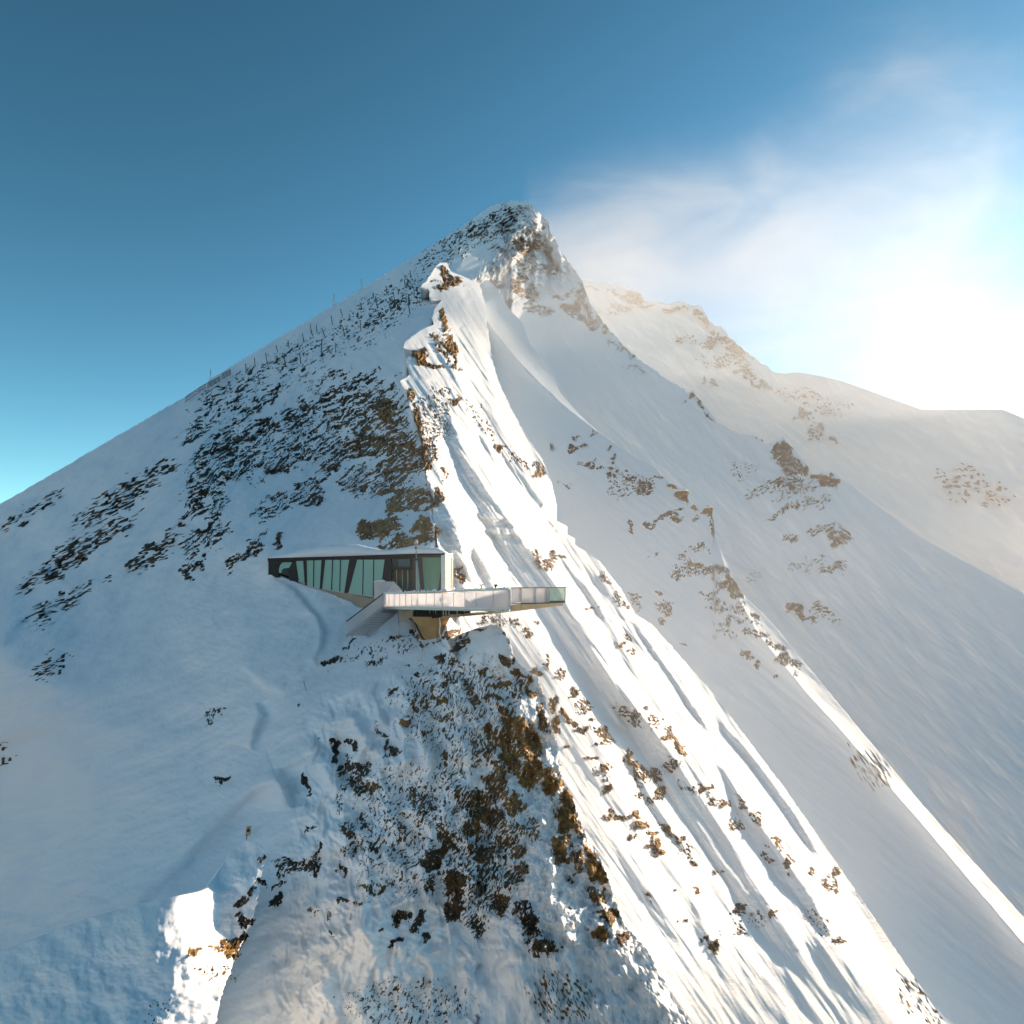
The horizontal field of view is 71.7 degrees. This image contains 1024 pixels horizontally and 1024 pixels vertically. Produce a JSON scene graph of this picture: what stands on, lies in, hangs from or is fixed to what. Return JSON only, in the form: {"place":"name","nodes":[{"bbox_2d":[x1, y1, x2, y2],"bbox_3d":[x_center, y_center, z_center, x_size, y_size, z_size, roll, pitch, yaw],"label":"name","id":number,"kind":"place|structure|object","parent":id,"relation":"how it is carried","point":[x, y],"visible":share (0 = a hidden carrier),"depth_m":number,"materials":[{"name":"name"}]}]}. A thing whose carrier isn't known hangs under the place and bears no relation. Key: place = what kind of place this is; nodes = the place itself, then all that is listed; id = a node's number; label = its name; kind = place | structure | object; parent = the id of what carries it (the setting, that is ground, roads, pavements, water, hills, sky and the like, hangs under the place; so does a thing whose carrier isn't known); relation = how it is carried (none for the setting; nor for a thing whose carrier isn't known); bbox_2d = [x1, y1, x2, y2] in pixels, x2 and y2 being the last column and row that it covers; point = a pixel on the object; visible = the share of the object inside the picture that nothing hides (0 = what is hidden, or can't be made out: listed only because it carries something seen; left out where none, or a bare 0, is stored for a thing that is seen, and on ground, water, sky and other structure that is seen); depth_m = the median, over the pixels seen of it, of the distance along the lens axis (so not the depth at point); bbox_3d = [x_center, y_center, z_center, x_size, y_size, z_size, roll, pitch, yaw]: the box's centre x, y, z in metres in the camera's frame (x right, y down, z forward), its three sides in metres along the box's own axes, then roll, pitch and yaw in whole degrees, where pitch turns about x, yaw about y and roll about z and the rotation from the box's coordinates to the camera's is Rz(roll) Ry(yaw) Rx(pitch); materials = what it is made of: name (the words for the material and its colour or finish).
{"place":"outdoors","nodes":[
{"label":"outdoors","id":0,"kind":"place"},
{"bbox_2d":[0,200,1023,1023],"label":"mountain slope","id":1,"kind":"structure","parent":0,"point":[170,726],"depth_m":71.53,"materials":[{"name":"white snow"}]},
{"bbox_2d":[0,840,264,1023],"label":"snow spur","id":2,"kind":"structure","parent":1,"relation":"attached to","point":[170,960],"depth_m":20.55,"materials":[{"name":"white snow"}]},
{"bbox_2d":[185,389,196,402],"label":"snow fence","id":3,"kind":"object","parent":1,"relation":"on","point":[192,395],"visible":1,"depth_m":153.09,"materials":[{"name":"grey metal"}]},
{"bbox_2d":[197,384,206,394],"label":"snow fence","id":4,"kind":"object","parent":1,"relation":"on","point":[203,387],"visible":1,"depth_m":157.66,"materials":[{"name":"metal"}]},
{"bbox_2d":[207,375,222,389],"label":"snow fence","id":5,"kind":"object","parent":1,"relation":"on","point":[214,381],"visible":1,"depth_m":162.52,"materials":[{"name":"grey metal"}]},
{"bbox_2d":[221,369,232,380],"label":"snow fence","id":6,"kind":"object","parent":1,"relation":"on","point":[226,374],"visible":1,"depth_m":166.76,"materials":[{"name":"metal"}]},
{"bbox_2d":[245,826,251,839],"bbox_3d":[-14.654,17.830,39.398,0.339,0.773,0.054,0,-7,0],"label":"warning sign","id":7,"kind":"object","parent":1,"relation":"on","point":[248,831],"visible":1,"depth_m":39.39,"materials":[{"name":"grey"}]},
{"bbox_2d":[268,544,453,608],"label":"mountain restaurant","id":8,"kind":"structure","parent":1,"relation":"on","point":[351,572],"depth_m":59.18,"materials":[{"name":"concrete"}]},
{"bbox_2d":[279,562,291,574],"bbox_3d":[-19.631,4.922,61.429,1.358,1.159,0.070,-2,-7,17],"label":"window","id":9,"kind":"structure","parent":8,"relation":"in","point":[284,566],"depth_m":61.43,"materials":[{"name":"teal glass"}]},
{"bbox_2d":[296,560,304,583],"bbox_3d":[-18.176,5.175,60.893,1.092,2.042,0.230,-2,-7,17],"label":"window","id":10,"kind":"structure","parent":8,"relation":"in","point":[300,567],"depth_m":60.95,"materials":[{"name":"green glass"}]},
{"bbox_2d":[307,560,320,588],"bbox_3d":[-16.954,5.327,60.480,1.501,2.486,0.220,-2,-7,17],"label":"window","id":11,"kind":"structure","parent":8,"relation":"in","point":[313,566],"depth_m":60.52,"materials":[{"name":"green glass"}]},
{"bbox_2d":[322,559,348,592],"bbox_3d":[-14.916,5.410,59.827,2.569,2.847,0.230,-2,-7,17],"label":"window","id":12,"kind":"structure","parent":8,"relation":"in","point":[335,570],"depth_m":59.86,"materials":[{"name":"green glass"}]},
{"bbox_2d":[348,559,384,596],"bbox_3d":[-12.136,5.552,58.925,3.333,3.281,0.230,-2,-7,17],"label":"window","id":13,"kind":"structure","parent":8,"relation":"in","point":[366,571],"depth_m":58.97,"materials":[{"name":"green glass"}]},
{"bbox_2d":[392,570,396,583],"bbox_3d":[-9.682,5.612,58.434,0.519,1.679,0.050,-2,-7,17],"label":"door","id":14,"kind":"structure","parent":8,"relation":"in","point":[394,572],"depth_m":58.47,"materials":[{"name":"black"}]},
{"bbox_2d":[398,569,402,590],"bbox_3d":[-9.193,5.593,58.323,0.536,1.732,0.130,-2,-7,17],"label":"door","id":15,"kind":"structure","parent":8,"relation":"in","point":[400,571],"depth_m":58.27,"materials":[{"name":"black"}]},
{"bbox_2d":[392,558,410,567],"bbox_3d":[-9.134,4.186,58.379,1.829,0.763,0.120,-2,-7,17],"label":"window","id":16,"kind":"structure","parent":8,"relation":"in","point":[403,562],"depth_m":58.32,"materials":[{"name":"grey glass"}]},
{"bbox_2d":[403,569,407,590],"bbox_3d":[-8.731,5.581,58.188,0.474,1.728,0.110,-2,-7,17],"label":"door","id":17,"kind":"structure","parent":8,"relation":"in","point":[405,571],"depth_m":58.15,"materials":[{"name":"black"}]},
{"bbox_2d":[409,569,411,590],"bbox_3d":[-8.302,5.568,58.053,0.402,1.723,0.110,-2,-7,17],"label":"door","id":18,"kind":"structure","parent":8,"relation":"in","point":[410,570],"depth_m":57.99,"materials":[{"name":"black"}]},
{"bbox_2d":[417,561,419,589],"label":"window","id":19,"kind":"structure","parent":8,"relation":"in","point":[418,582],"depth_m":57.53,"materials":[{"name":"green glass"}]},
{"bbox_2d":[422,557,440,589],"bbox_3d":[-6.480,4.978,57.257,1.874,2.636,0.040,-2,-7,17],"label":"window","id":20,"kind":"structure","parent":8,"relation":"in","point":[431,566],"depth_m":57.24,"materials":[{"name":"green glass"}]},
{"bbox_2d":[448,558,450,588],"bbox_3d":[-5.170,5.056,58.761,0.094,2.622,1.339,-1,-7,5],"label":"side window","id":21,"kind":"structure","parent":8,"relation":"in","point":[449,571],"depth_m":58.56,"materials":[{"name":"white glass"}]},
{"bbox_2d":[451,558,451,588],"bbox_3d":[-5.071,5.120,59.398,0.083,2.613,0.245,-1,-7,10],"label":"window frame","id":22,"kind":"structure","parent":8,"relation":"in","point":[451,558],"depth_m":59.28,"materials":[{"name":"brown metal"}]},
{"bbox_2d":[383,586,566,640],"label":"viewing deck","id":23,"kind":"structure","parent":8,"relation":"attached to","point":[429,613],"depth_m":47.90,"materials":[{"name":"metal"}]},
{"bbox_2d":[346,593,401,637],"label":"staircase","id":24,"kind":"structure","parent":23,"relation":"attached to","point":[356,621],"depth_m":52.95,"materials":[{"name":"grey metal"}]},
{"bbox_2d":[373,580,404,598],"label":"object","id":25,"kind":"object","parent":23,"relation":"on","point":[381,587],"visible":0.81,"depth_m":56.14,"materials":[{"name":"metal"}]},
{"bbox_2d":[414,540,417,593],"bbox_3d":[-7.617,4.494,56.160,0.352,4.604,0.537,0,-7,0],"label":"sensor mast","id":26,"kind":"object","parent":23,"relation":"on","point":[416,547],"visible":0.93,"depth_m":56.27,"materials":[{"name":"metal"}]},
{"bbox_2d":[397,609,399,636],"bbox_3d":[-8.267,8.349,51.994,0.430,2.562,1.276,0,-7,0],"label":"support post","id":27,"kind":"object","parent":1,"relation":"on","point":[398,625],"visible":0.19,"depth_m":52.01,"materials":[{"name":"metal"}]},
{"bbox_2d":[399,717,410,727],"bbox_3d":[-6.407,12.590,42.346,0.719,0.684,0.735,0,-7,0],"label":"boulder","id":28,"kind":"object","parent":1,"relation":"on","point":[405,721],"visible":1,"depth_m":42.16,"materials":[{"name":"brown stone"}]},
{"bbox_2d":[400,262,945,1023],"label":"sunlit flank","id":29,"kind":"object","parent":1,"relation":"attached to","point":[738,898],"visible":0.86,"depth_m":64.06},
{"bbox_2d":[480,280,1023,1023],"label":"rib","id":30,"kind":"object","parent":1,"relation":"attached to","point":[946,914],"visible":0.67,"depth_m":120.46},
{"bbox_2d":[674,489,688,498],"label":"boulder","id":31,"kind":"object","parent":30,"relation":"on","point":[682,493],"visible":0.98,"depth_m":180.17,"materials":[{"name":"brown stone"}]},
{"bbox_2d":[705,506,712,514],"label":"boulder","id":32,"kind":"object","parent":30,"relation":"on","point":[709,509],"visible":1,"depth_m":171.19,"materials":[{"name":"brown stone"}]},
{"bbox_2d":[0,0,1023,503],"label":"sky","id":33,"kind":"structure","parent":0,"point":[837,186],"materials":[{"name":"blue"}]},
{"bbox_2d":[433,625,690,1023],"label":"rocky cliff","id":34,"kind":"structure","parent":0,"point":[549,938],"depth_m":37.65,"materials":[{"name":"white snow"}]},
{"bbox_2d":[453,645,461,650],"bbox_3d":[-3.608,9.046,47.065,0.716,0.417,0.754,0,-7,0],"label":"boulder","id":35,"kind":"object","parent":34,"relation":"on","point":[455,647],"visible":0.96,"depth_m":46.87,"materials":[{"name":"grey stone"}]},
{"bbox_2d":[581,279,1023,592],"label":"ridge","id":36,"kind":"structure","parent":0,"point":[951,481],"depth_m":514.14,"materials":[{"name":"white snow"}]}
]}

